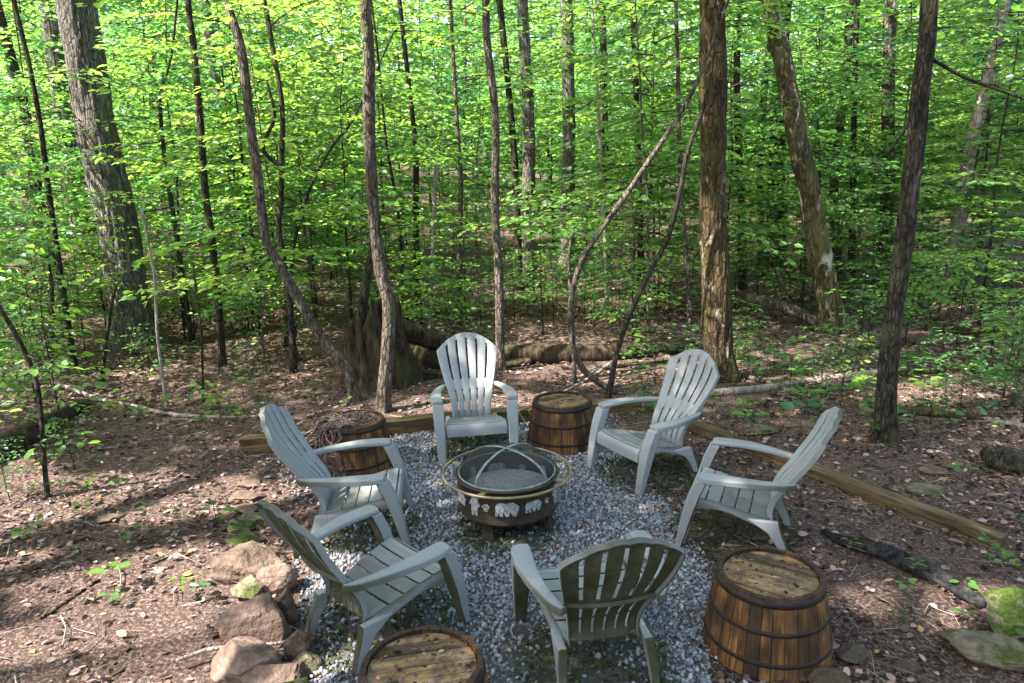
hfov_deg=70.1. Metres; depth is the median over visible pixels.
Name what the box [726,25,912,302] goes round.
understory tree
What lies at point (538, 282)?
understory tree
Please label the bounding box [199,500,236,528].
seedling
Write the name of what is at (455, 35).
understory tree
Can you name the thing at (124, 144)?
slim tree
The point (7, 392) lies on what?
leafy shrub
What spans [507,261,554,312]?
leafy shrub
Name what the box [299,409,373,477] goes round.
dry vine
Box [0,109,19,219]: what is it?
understory tree
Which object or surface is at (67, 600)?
fallen branch
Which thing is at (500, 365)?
maple tree
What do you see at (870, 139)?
understory tree
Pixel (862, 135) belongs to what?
understory tree
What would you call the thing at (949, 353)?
leafy shrub
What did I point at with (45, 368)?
seedling
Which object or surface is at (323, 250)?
understory tree
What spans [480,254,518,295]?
leafy shrub
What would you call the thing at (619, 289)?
leafy shrub
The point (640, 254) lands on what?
slim tree
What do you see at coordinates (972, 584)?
seedling
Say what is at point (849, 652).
ground stone
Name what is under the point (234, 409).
seedling
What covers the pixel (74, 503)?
seedling
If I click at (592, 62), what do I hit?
forest tree
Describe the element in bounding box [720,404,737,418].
seedling
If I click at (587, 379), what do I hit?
fallen branch
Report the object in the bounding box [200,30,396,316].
understory tree
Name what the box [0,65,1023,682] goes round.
ground
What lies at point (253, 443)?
timber edging
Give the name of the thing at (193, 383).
seedling
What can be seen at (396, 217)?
leafy shrub
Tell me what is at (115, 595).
seedling
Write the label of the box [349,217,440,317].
leafy shrub
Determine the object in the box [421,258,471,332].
leafy shrub
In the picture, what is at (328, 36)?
understory tree
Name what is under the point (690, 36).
understory tree
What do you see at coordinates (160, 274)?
leafy shrub
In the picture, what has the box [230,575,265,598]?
border stone
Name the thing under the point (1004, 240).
leafy shrub
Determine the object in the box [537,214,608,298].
leafy shrub
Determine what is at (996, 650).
ground stone
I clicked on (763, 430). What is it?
ground stone
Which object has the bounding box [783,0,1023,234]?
understory tree
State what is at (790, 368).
seedling
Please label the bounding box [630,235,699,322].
leafy shrub
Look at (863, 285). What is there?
leafy shrub
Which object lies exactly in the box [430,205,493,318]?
leafy shrub
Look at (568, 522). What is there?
gravel
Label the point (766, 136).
understory tree
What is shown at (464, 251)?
leafy shrub
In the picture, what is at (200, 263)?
leafy shrub
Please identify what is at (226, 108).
understory tree
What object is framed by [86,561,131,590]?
seedling
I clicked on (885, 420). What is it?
forest tree
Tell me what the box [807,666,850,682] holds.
ground stone
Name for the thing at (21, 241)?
understory tree
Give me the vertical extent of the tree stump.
1.475 m
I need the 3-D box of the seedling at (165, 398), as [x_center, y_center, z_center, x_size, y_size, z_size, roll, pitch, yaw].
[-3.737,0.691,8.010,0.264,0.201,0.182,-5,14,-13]
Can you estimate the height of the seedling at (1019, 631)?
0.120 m
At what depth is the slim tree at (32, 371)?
5.75 m
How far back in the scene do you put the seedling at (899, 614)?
4.04 m
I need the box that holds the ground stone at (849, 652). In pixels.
[835,642,871,663]
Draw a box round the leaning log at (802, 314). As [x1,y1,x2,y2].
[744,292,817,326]
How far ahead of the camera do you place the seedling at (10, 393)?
8.06 m
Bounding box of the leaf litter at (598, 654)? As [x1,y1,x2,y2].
[0,258,1023,682]
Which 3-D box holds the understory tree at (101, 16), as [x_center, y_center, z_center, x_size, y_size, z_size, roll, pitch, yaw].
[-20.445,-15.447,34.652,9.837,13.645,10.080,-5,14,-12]
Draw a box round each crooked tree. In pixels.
[76,0,363,401]
[567,0,729,393]
[606,0,721,398]
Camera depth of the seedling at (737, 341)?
9.57 m
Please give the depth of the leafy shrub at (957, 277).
12.86 m
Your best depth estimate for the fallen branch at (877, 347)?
10.19 m
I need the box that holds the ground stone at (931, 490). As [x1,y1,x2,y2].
[905,483,948,496]
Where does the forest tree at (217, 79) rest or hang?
on the ground at (158, 627)
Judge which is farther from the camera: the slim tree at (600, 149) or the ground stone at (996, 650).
the slim tree at (600, 149)
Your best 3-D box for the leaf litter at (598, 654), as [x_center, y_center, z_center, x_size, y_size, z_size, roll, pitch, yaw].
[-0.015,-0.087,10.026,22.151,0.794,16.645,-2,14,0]
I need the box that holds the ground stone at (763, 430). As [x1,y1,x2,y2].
[745,426,779,434]
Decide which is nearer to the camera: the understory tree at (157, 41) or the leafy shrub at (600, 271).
the leafy shrub at (600, 271)
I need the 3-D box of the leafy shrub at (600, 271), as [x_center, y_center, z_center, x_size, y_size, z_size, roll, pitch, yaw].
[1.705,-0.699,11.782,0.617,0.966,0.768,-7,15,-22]
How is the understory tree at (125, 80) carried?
on the ground at (158, 627)
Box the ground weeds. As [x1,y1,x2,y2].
[303,434,803,682]
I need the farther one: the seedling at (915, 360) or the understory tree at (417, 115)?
the understory tree at (417, 115)
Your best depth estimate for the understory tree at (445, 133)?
35.22 m
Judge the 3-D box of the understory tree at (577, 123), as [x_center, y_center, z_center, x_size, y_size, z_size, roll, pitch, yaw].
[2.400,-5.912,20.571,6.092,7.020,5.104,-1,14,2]
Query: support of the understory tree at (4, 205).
on the ground at (158, 627)
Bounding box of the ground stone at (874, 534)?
[861,530,884,540]
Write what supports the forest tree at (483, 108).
on the ground at (158, 627)
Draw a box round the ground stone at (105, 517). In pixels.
[96,513,123,522]
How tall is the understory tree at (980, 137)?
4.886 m
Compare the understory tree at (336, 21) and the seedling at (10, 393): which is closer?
the seedling at (10, 393)
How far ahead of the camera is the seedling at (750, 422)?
6.77 m
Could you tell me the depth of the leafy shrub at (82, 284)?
11.38 m
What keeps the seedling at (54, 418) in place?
on the ground at (158, 627)
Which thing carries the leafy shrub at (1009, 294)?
on the ground at (158, 627)
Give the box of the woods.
[2,0,1021,176]
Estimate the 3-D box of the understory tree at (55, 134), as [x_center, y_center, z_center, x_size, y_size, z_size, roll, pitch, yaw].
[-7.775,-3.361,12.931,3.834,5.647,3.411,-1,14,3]
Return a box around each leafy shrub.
[0,218,103,341]
[0,222,98,345]
[0,228,92,327]
[0,231,69,309]
[0,247,90,365]
[0,252,35,316]
[0,252,44,334]
[0,254,49,333]
[0,257,38,349]
[0,276,149,445]
[0,285,49,397]
[0,290,41,376]
[0,290,83,407]
[0,317,47,394]
[0,320,81,408]
[0,321,53,400]
[0,328,35,396]
[0,436,34,499]
[1,247,43,322]
[8,313,72,386]
[12,285,86,360]
[31,242,106,331]
[32,414,104,469]
[47,229,170,328]
[49,257,106,310]
[66,236,158,305]
[67,212,102,275]
[67,238,107,309]
[68,250,106,321]
[84,225,168,321]
[89,224,165,301]
[97,224,190,310]
[114,323,168,374]
[140,202,193,272]
[147,284,170,315]
[149,257,232,338]
[161,266,223,338]
[172,256,244,320]
[175,249,208,291]
[182,253,239,325]
[189,259,239,308]
[191,238,285,335]
[195,269,259,343]
[198,220,284,327]
[205,223,281,318]
[224,344,271,383]
[253,236,326,306]
[254,214,358,320]
[264,264,331,336]
[267,273,298,315]
[277,317,313,358]
[313,211,366,287]
[319,258,375,316]
[337,200,392,267]
[337,230,413,304]
[338,251,384,312]
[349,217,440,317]
[371,232,433,315]
[380,182,411,238]
[390,244,452,323]
[395,192,430,241]
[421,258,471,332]
[421,274,492,334]
[424,222,492,292]
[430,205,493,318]
[442,227,470,257]
[444,207,467,246]
[454,252,494,325]
[465,253,527,309]
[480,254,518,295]
[483,205,513,260]
[484,246,542,322]
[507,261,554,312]
[521,231,578,309]
[524,254,580,324]
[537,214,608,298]
[544,218,621,323]
[566,234,603,278]
[567,227,617,308]
[574,233,639,311]
[584,263,653,334]
[589,238,618,275]
[593,199,634,262]
[599,268,635,323]
[617,315,694,383]
[619,231,693,317]
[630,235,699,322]
[657,235,700,299]
[679,325,701,358]
[693,271,733,310]
[727,224,769,307]
[732,213,788,305]
[732,295,780,349]
[733,316,765,366]
[755,205,856,307]
[764,353,815,399]
[790,324,838,375]
[794,190,893,308]
[805,254,882,307]
[807,203,882,283]
[807,324,878,391]
[824,261,916,353]
[829,290,912,369]
[845,275,907,329]
[846,240,892,304]
[853,209,934,275]
[864,254,954,345]
[874,249,940,305]
[879,255,924,296]
[906,223,990,322]
[907,377,954,424]
[911,237,940,280]
[912,194,975,262]
[912,321,987,391]
[917,204,949,236]
[917,256,960,305]
[923,226,948,247]
[931,224,1021,315]
[931,355,997,410]
[939,195,1001,250]
[941,263,1023,354]
[950,246,980,291]
[960,300,1023,398]
[962,199,1023,250]
[965,216,996,258]
[967,249,1018,301]
[972,251,1023,365]
[973,311,1023,422]
[975,220,1023,308]
[977,272,1023,377]
[981,304,1023,374]
[986,344,1023,406]
[991,253,1023,314]
[993,190,1019,232]
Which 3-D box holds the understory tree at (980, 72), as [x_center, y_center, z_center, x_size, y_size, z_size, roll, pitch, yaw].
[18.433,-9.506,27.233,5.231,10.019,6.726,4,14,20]
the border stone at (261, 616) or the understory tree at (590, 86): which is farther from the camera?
the understory tree at (590, 86)
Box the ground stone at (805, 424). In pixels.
[784,420,815,429]
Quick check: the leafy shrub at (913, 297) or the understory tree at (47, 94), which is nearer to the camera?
the leafy shrub at (913, 297)
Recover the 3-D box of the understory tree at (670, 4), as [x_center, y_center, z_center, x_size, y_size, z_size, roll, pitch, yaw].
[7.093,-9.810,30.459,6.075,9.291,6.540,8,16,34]
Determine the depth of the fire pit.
5.02 m
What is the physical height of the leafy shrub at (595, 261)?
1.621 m
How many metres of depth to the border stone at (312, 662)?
3.79 m
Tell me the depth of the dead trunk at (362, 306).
9.03 m
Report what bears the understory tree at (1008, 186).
on the ground at (158, 627)
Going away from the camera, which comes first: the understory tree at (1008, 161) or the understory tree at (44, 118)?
the understory tree at (1008, 161)
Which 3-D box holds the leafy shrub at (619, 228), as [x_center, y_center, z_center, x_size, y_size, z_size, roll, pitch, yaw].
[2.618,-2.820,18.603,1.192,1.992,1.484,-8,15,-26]
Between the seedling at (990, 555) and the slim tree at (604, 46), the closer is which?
the seedling at (990, 555)
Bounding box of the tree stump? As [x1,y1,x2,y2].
[339,293,426,392]
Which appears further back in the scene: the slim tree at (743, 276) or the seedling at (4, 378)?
the slim tree at (743, 276)
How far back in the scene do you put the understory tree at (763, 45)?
18.34 m
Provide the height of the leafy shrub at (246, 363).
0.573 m
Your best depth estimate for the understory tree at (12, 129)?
22.59 m
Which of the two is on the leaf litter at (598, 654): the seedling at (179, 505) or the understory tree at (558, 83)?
the seedling at (179, 505)
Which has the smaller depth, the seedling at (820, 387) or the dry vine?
the dry vine
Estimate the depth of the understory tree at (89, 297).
9.88 m
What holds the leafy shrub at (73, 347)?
on the ground at (158, 627)
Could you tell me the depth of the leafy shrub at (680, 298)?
12.13 m
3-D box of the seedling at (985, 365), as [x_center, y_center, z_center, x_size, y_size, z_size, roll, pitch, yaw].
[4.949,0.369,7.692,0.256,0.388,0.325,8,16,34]
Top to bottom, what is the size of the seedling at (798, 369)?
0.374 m
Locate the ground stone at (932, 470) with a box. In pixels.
[918,465,950,475]
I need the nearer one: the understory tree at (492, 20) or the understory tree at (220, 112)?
the understory tree at (220, 112)
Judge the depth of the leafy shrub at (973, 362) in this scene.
7.33 m
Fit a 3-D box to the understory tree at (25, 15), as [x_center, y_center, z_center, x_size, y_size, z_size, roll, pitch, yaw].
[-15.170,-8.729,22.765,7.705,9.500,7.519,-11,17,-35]
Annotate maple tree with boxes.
[224,0,401,413]
[420,0,572,373]
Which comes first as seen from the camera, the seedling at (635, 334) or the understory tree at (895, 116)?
the seedling at (635, 334)
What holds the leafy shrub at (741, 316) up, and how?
on the ground at (158, 627)
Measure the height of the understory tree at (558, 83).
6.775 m
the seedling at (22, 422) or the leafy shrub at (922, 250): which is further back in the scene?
the leafy shrub at (922, 250)
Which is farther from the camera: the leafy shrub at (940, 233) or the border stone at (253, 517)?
the leafy shrub at (940, 233)
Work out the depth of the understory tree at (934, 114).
15.42 m
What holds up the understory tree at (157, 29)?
on the ground at (158, 627)
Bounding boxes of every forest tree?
[0,0,72,264]
[8,0,130,260]
[169,0,274,276]
[442,0,513,177]
[461,0,609,288]
[490,0,643,281]
[529,0,597,155]
[556,1,623,164]
[697,0,753,190]
[729,0,846,268]
[792,0,868,159]
[832,0,1023,444]
[845,0,986,287]
[890,0,1023,303]
[935,6,979,193]
[943,2,1023,128]
[973,3,1023,248]
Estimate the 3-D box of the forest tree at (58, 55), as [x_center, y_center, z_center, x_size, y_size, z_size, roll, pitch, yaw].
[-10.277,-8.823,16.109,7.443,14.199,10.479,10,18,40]
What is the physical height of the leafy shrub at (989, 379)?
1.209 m
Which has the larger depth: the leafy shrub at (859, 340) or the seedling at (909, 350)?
the seedling at (909, 350)
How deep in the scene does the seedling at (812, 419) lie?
6.86 m
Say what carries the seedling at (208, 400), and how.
on the ground at (158, 627)
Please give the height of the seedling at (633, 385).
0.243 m
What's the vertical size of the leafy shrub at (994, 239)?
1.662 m
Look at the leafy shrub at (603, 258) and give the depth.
15.24 m
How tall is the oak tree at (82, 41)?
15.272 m
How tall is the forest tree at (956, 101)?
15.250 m
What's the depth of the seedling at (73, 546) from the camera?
4.97 m
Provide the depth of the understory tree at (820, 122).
22.79 m
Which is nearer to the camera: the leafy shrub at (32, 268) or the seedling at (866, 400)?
the seedling at (866, 400)
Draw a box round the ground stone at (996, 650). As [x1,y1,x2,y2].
[936,629,1023,670]
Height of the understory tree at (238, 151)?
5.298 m
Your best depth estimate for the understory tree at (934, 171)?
11.94 m
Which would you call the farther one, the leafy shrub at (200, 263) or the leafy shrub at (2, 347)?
the leafy shrub at (200, 263)
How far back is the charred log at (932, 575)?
4.53 m
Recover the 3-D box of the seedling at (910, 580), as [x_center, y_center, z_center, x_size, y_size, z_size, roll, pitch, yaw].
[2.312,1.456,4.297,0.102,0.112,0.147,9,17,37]
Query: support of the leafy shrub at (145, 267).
on the ground at (158, 627)
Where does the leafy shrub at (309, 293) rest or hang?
on the ground at (158, 627)
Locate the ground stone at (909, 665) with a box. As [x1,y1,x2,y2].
[890,659,921,674]
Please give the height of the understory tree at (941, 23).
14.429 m
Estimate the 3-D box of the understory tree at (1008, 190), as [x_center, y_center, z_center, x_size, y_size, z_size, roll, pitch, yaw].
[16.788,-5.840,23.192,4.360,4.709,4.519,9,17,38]
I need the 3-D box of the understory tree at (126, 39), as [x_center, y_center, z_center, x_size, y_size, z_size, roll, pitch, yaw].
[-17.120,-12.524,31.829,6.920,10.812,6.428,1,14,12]
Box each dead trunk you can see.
[356,215,380,322]
[429,165,437,326]
[567,230,576,383]
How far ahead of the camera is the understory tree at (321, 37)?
41.27 m
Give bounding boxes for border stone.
[209,540,287,584]
[210,636,281,682]
[217,592,291,648]
[224,530,262,546]
[227,520,255,533]
[228,490,262,502]
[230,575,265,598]
[233,503,257,512]
[235,661,305,682]
[236,478,261,488]
[238,511,264,523]
[256,563,297,595]
[275,586,297,624]
[282,629,315,659]
[283,677,309,682]
[291,650,322,676]
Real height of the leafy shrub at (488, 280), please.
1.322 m
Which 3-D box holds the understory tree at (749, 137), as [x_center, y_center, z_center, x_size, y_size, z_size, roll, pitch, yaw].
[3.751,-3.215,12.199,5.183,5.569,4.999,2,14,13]
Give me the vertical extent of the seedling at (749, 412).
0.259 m
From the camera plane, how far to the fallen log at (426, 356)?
9.55 m
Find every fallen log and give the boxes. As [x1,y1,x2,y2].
[402,318,457,352]
[409,343,486,374]
[422,358,531,378]
[428,329,486,349]
[466,341,693,363]
[897,406,975,418]
[898,363,1023,376]
[924,322,1023,338]
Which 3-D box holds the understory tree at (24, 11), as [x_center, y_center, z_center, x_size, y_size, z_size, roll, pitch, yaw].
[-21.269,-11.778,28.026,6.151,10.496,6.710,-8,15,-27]
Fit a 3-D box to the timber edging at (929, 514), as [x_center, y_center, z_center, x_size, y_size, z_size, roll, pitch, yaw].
[2.442,1.062,6.026,0.127,0.118,2.963,-10,16,-31]
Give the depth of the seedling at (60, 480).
5.96 m
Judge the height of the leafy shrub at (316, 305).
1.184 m
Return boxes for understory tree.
[0,0,49,201]
[0,0,57,228]
[0,0,168,305]
[0,0,175,170]
[0,0,177,130]
[0,0,194,262]
[0,0,196,300]
[0,15,125,180]
[0,31,47,149]
[0,81,77,239]
[0,83,38,228]
[0,91,46,253]
[0,103,96,295]
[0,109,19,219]
[0,147,102,321]
[0,151,44,282]
[0,195,141,359]
[1,0,40,69]
[1,0,164,84]
[1,2,152,138]
[2,0,185,141]
[2,0,203,190]
[3,79,175,222]
[6,2,46,124]
[23,0,188,174]
[30,0,294,325]
[30,11,202,211]
[52,4,208,233]
[55,40,227,282]
[56,0,185,147]
[62,0,242,257]
[76,21,257,273]
[93,14,432,361]
[99,0,276,214]
[103,0,329,147]
[106,0,238,158]
[116,0,367,317]
[118,1,473,200]
[125,12,305,112]
[125,53,259,245]
[126,0,351,290]
[129,0,278,208]
[131,0,359,333]
[145,0,387,259]
[148,4,287,113]
[162,78,271,246]
[167,1,311,156]
[170,1,352,236]
[175,1,360,165]
[178,15,337,279]
[189,0,454,279]
[190,0,507,345]
[198,0,349,208]
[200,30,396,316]
[202,208,311,358]
[211,76,402,326]
[215,20,350,242]
[248,0,473,215]
[255,2,424,252]
[261,0,485,272]
[269,60,412,272]
[278,6,391,139]
[295,0,549,208]
[299,0,499,272]
[300,51,405,238]
[317,0,591,223]
[335,0,542,195]
[346,0,538,187]
[346,45,466,246]
[350,0,554,186]
[350,202,493,331]
[382,49,490,260]
[393,0,596,202]
[407,4,520,207]
[417,9,496,159]
[419,22,600,215]
[421,45,522,249]
[440,0,608,150]
[448,39,595,221]
[453,0,620,157]
[456,0,803,332]
[464,0,729,259]
[465,0,618,198]
[465,60,589,208]
[466,0,681,209]
[471,0,623,251]
[471,4,584,174]
[484,193,605,334]
[490,1,698,186]
[500,8,590,179]
[533,0,744,220]
[537,61,766,294]
[540,14,661,211]
[543,0,686,189]
[549,1,683,187]
[554,172,699,340]
[559,0,734,270]
[563,53,738,311]
[571,0,899,192]
[575,14,698,258]
[576,0,695,201]
[583,0,882,318]
[602,9,846,247]
[616,0,757,159]
[625,3,770,196]
[632,10,746,186]
[641,0,875,222]
[644,47,793,221]
[653,12,768,170]
[656,44,768,223]
[671,8,798,169]
[681,155,855,316]
[690,0,947,272]
[726,1,861,170]
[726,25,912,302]
[727,0,878,249]
[743,1,977,266]
[746,10,920,292]
[751,20,867,141]
[752,0,986,196]
[753,0,909,202]
[757,0,902,131]
[760,0,1019,117]
[769,3,940,195]
[773,1,1008,286]
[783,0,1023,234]
[786,65,869,215]
[789,0,1023,159]
[789,41,908,238]
[789,45,1023,280]
[803,0,938,179]
[817,88,906,238]
[821,52,963,198]
[822,0,1023,212]
[829,17,945,148]
[830,0,1023,241]
[849,0,1022,129]
[860,0,1023,293]
[860,0,1023,325]
[864,175,1023,359]
[866,2,1023,303]
[866,5,946,165]
[869,0,1023,261]
[897,28,1012,232]
[900,0,1023,184]
[920,2,1023,280]
[920,45,1023,248]
[923,47,1023,229]
[926,40,1023,251]
[935,0,1023,179]
[935,52,1023,249]
[937,0,1023,169]
[951,3,1023,211]
[970,49,1023,255]
[980,82,1023,213]
[998,114,1023,230]
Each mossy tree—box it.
[562,0,871,383]
[638,0,906,334]
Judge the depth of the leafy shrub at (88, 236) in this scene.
15.32 m
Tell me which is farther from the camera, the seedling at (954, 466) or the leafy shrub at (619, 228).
the leafy shrub at (619, 228)
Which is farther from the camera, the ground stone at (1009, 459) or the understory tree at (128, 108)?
the understory tree at (128, 108)
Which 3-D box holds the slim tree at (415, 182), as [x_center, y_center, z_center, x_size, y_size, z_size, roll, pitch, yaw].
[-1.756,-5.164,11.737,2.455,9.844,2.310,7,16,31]
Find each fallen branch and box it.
[39,579,100,619]
[55,381,299,418]
[123,404,190,424]
[176,640,284,661]
[557,367,600,390]
[564,338,640,390]
[589,360,668,371]
[657,353,801,397]
[709,368,905,396]
[868,316,1023,352]
[984,416,1023,427]
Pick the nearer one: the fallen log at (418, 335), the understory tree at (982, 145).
the fallen log at (418, 335)
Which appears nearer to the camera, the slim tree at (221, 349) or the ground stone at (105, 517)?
the ground stone at (105, 517)
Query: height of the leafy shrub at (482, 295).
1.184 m
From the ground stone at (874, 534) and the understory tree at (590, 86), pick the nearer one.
the ground stone at (874, 534)
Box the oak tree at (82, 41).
[0,0,230,350]
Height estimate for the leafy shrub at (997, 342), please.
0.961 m
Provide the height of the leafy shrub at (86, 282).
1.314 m
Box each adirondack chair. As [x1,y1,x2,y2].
[255,499,469,674]
[259,404,413,545]
[430,332,518,465]
[511,530,685,682]
[587,349,719,495]
[675,407,843,550]
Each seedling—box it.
[2,374,29,393]
[7,392,29,408]
[11,521,43,543]
[17,412,37,424]
[25,479,38,493]
[28,513,45,535]
[38,362,57,377]
[45,479,70,492]
[47,417,63,432]
[64,544,77,558]
[72,500,89,519]
[82,474,98,490]
[84,403,102,414]
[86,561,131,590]
[96,587,119,604]
[109,476,125,492]
[119,522,139,547]
[133,502,156,529]
[150,360,171,368]
[159,395,181,411]
[167,570,198,600]
[171,504,187,527]
[183,340,198,357]
[187,390,204,404]
[189,380,209,402]
[189,581,210,600]
[191,411,211,429]
[196,405,214,422]
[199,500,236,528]
[202,391,233,412]
[203,383,217,404]
[211,404,232,421]
[228,403,241,417]
[232,377,256,399]
[233,411,246,426]
[254,396,268,406]
[613,350,632,363]
[623,380,641,396]
[626,330,644,340]
[629,408,644,419]
[637,387,653,396]
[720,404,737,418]
[731,409,767,435]
[733,331,745,356]
[734,346,751,371]
[735,397,753,413]
[736,341,753,359]
[736,355,755,373]
[740,359,764,375]
[742,357,767,396]
[742,398,756,406]
[744,413,762,425]
[746,330,769,346]
[763,345,788,374]
[764,340,791,373]
[779,396,819,438]
[782,352,801,375]
[782,356,803,387]
[784,385,826,413]
[787,365,811,378]
[791,335,802,350]
[792,369,818,384]
[794,392,823,417]
[807,418,817,422]
[808,385,833,414]
[810,363,835,375]
[824,362,843,386]
[827,384,855,407]
[833,351,855,366]
[841,537,860,556]
[847,379,875,398]
[851,374,876,389]
[856,388,873,411]
[859,349,876,352]
[860,399,874,430]
[863,395,874,415]
[864,419,879,435]
[888,607,909,622]
[895,577,916,592]
[897,408,912,424]
[900,361,918,384]
[901,345,916,363]
[903,352,932,367]
[904,557,927,577]
[909,357,934,375]
[909,374,942,403]
[911,346,928,367]
[929,335,950,354]
[943,410,965,428]
[948,461,979,480]
[949,578,978,589]
[951,608,975,625]
[969,357,992,393]
[975,401,998,429]
[977,531,999,560]
[985,548,1013,565]
[989,421,1003,438]
[994,550,1019,578]
[999,365,1023,402]
[1001,377,1023,404]
[1015,625,1023,640]
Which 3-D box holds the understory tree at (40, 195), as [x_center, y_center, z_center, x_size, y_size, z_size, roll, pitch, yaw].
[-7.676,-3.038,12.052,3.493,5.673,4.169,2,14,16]
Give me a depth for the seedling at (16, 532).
5.15 m
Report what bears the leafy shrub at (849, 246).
on the ground at (158, 627)
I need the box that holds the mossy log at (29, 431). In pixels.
[0,399,89,461]
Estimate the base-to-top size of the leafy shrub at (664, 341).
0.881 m
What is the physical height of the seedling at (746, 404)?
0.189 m
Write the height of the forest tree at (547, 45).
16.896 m
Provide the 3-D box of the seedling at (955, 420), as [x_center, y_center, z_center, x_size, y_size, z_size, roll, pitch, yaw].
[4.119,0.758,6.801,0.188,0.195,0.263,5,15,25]
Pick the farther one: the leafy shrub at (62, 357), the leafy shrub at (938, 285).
the leafy shrub at (938, 285)
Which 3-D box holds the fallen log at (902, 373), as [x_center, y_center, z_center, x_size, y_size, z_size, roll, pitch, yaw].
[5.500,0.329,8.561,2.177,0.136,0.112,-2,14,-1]
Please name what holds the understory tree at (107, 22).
on the ground at (158, 627)
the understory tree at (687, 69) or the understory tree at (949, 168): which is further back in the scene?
the understory tree at (687, 69)
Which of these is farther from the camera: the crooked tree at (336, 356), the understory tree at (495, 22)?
the understory tree at (495, 22)
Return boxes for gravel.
[270,414,748,682]
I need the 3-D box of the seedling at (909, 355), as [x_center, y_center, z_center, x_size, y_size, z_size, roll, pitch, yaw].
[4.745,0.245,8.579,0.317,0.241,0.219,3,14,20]
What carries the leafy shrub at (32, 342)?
on the ground at (158, 627)
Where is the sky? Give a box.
[12,0,1023,107]
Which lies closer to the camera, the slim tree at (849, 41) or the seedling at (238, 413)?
the seedling at (238, 413)
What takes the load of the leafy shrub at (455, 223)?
on the ground at (158, 627)
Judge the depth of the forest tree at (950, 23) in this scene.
12.02 m
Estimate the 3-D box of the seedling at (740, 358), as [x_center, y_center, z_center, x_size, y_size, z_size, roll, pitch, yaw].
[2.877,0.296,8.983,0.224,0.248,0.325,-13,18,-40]
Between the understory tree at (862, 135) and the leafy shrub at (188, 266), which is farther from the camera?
the understory tree at (862, 135)
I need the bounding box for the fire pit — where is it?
[441,442,571,542]
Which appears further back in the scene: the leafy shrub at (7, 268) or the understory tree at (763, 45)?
the understory tree at (763, 45)
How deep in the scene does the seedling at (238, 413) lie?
7.46 m
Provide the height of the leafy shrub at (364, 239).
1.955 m
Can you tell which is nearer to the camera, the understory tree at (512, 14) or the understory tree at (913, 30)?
the understory tree at (913, 30)
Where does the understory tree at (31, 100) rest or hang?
on the ground at (158, 627)
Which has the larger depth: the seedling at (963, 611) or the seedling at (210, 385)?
the seedling at (210, 385)
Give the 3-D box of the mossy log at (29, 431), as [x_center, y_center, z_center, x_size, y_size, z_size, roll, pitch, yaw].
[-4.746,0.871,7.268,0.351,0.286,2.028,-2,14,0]
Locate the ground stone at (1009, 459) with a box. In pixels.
[979,445,1023,474]
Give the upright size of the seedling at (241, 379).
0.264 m
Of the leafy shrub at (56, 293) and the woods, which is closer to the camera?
the leafy shrub at (56, 293)
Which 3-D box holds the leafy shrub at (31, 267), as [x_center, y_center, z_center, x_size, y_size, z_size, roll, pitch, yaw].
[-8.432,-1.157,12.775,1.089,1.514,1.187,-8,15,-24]
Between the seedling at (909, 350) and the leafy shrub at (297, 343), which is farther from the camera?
the leafy shrub at (297, 343)
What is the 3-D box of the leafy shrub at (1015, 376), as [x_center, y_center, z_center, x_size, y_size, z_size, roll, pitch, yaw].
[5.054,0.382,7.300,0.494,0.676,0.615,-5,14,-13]
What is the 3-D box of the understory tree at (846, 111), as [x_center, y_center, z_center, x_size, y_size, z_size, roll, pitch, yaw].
[5.949,-3.362,13.698,3.131,5.107,3.416,3,14,18]
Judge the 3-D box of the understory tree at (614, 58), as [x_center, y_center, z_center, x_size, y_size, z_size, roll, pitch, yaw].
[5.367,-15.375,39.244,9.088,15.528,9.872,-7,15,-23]
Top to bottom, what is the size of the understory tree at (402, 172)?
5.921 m
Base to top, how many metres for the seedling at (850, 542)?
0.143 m
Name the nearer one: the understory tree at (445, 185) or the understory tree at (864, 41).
the understory tree at (445, 185)
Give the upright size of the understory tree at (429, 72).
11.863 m
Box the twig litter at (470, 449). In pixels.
[0,297,1023,682]
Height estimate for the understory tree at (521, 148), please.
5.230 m
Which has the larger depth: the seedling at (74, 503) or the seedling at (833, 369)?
the seedling at (833, 369)
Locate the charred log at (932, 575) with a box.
[821,529,986,608]
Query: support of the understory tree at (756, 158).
on the ground at (158, 627)
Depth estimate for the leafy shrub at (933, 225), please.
16.32 m
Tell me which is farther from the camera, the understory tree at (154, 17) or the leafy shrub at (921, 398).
the understory tree at (154, 17)
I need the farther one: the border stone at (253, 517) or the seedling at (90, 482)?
the seedling at (90, 482)
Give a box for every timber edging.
[240,431,318,454]
[385,408,484,435]
[491,396,641,423]
[678,416,1007,550]
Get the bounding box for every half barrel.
[319,409,391,476]
[358,626,489,682]
[527,391,593,455]
[702,546,832,682]
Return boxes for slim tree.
[0,0,137,366]
[0,146,108,497]
[0,166,85,370]
[68,196,137,381]
[71,82,186,406]
[93,0,335,367]
[95,0,275,342]
[151,177,221,401]
[183,0,422,372]
[246,0,478,347]
[285,0,444,318]
[330,0,499,313]
[377,0,563,325]
[441,0,547,290]
[509,0,698,311]
[531,0,656,269]
[550,1,695,286]
[552,0,764,329]
[680,0,822,289]
[694,7,849,278]
[766,0,963,288]
[805,0,913,275]
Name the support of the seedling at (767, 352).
on the ground at (158, 627)
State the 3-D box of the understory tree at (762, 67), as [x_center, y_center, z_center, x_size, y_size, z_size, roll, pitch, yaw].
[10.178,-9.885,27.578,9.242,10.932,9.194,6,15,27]
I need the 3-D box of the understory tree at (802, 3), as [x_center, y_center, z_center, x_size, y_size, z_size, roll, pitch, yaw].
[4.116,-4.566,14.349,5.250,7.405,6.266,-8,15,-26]
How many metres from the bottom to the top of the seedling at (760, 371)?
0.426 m
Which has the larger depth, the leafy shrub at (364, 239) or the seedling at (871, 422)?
the leafy shrub at (364, 239)

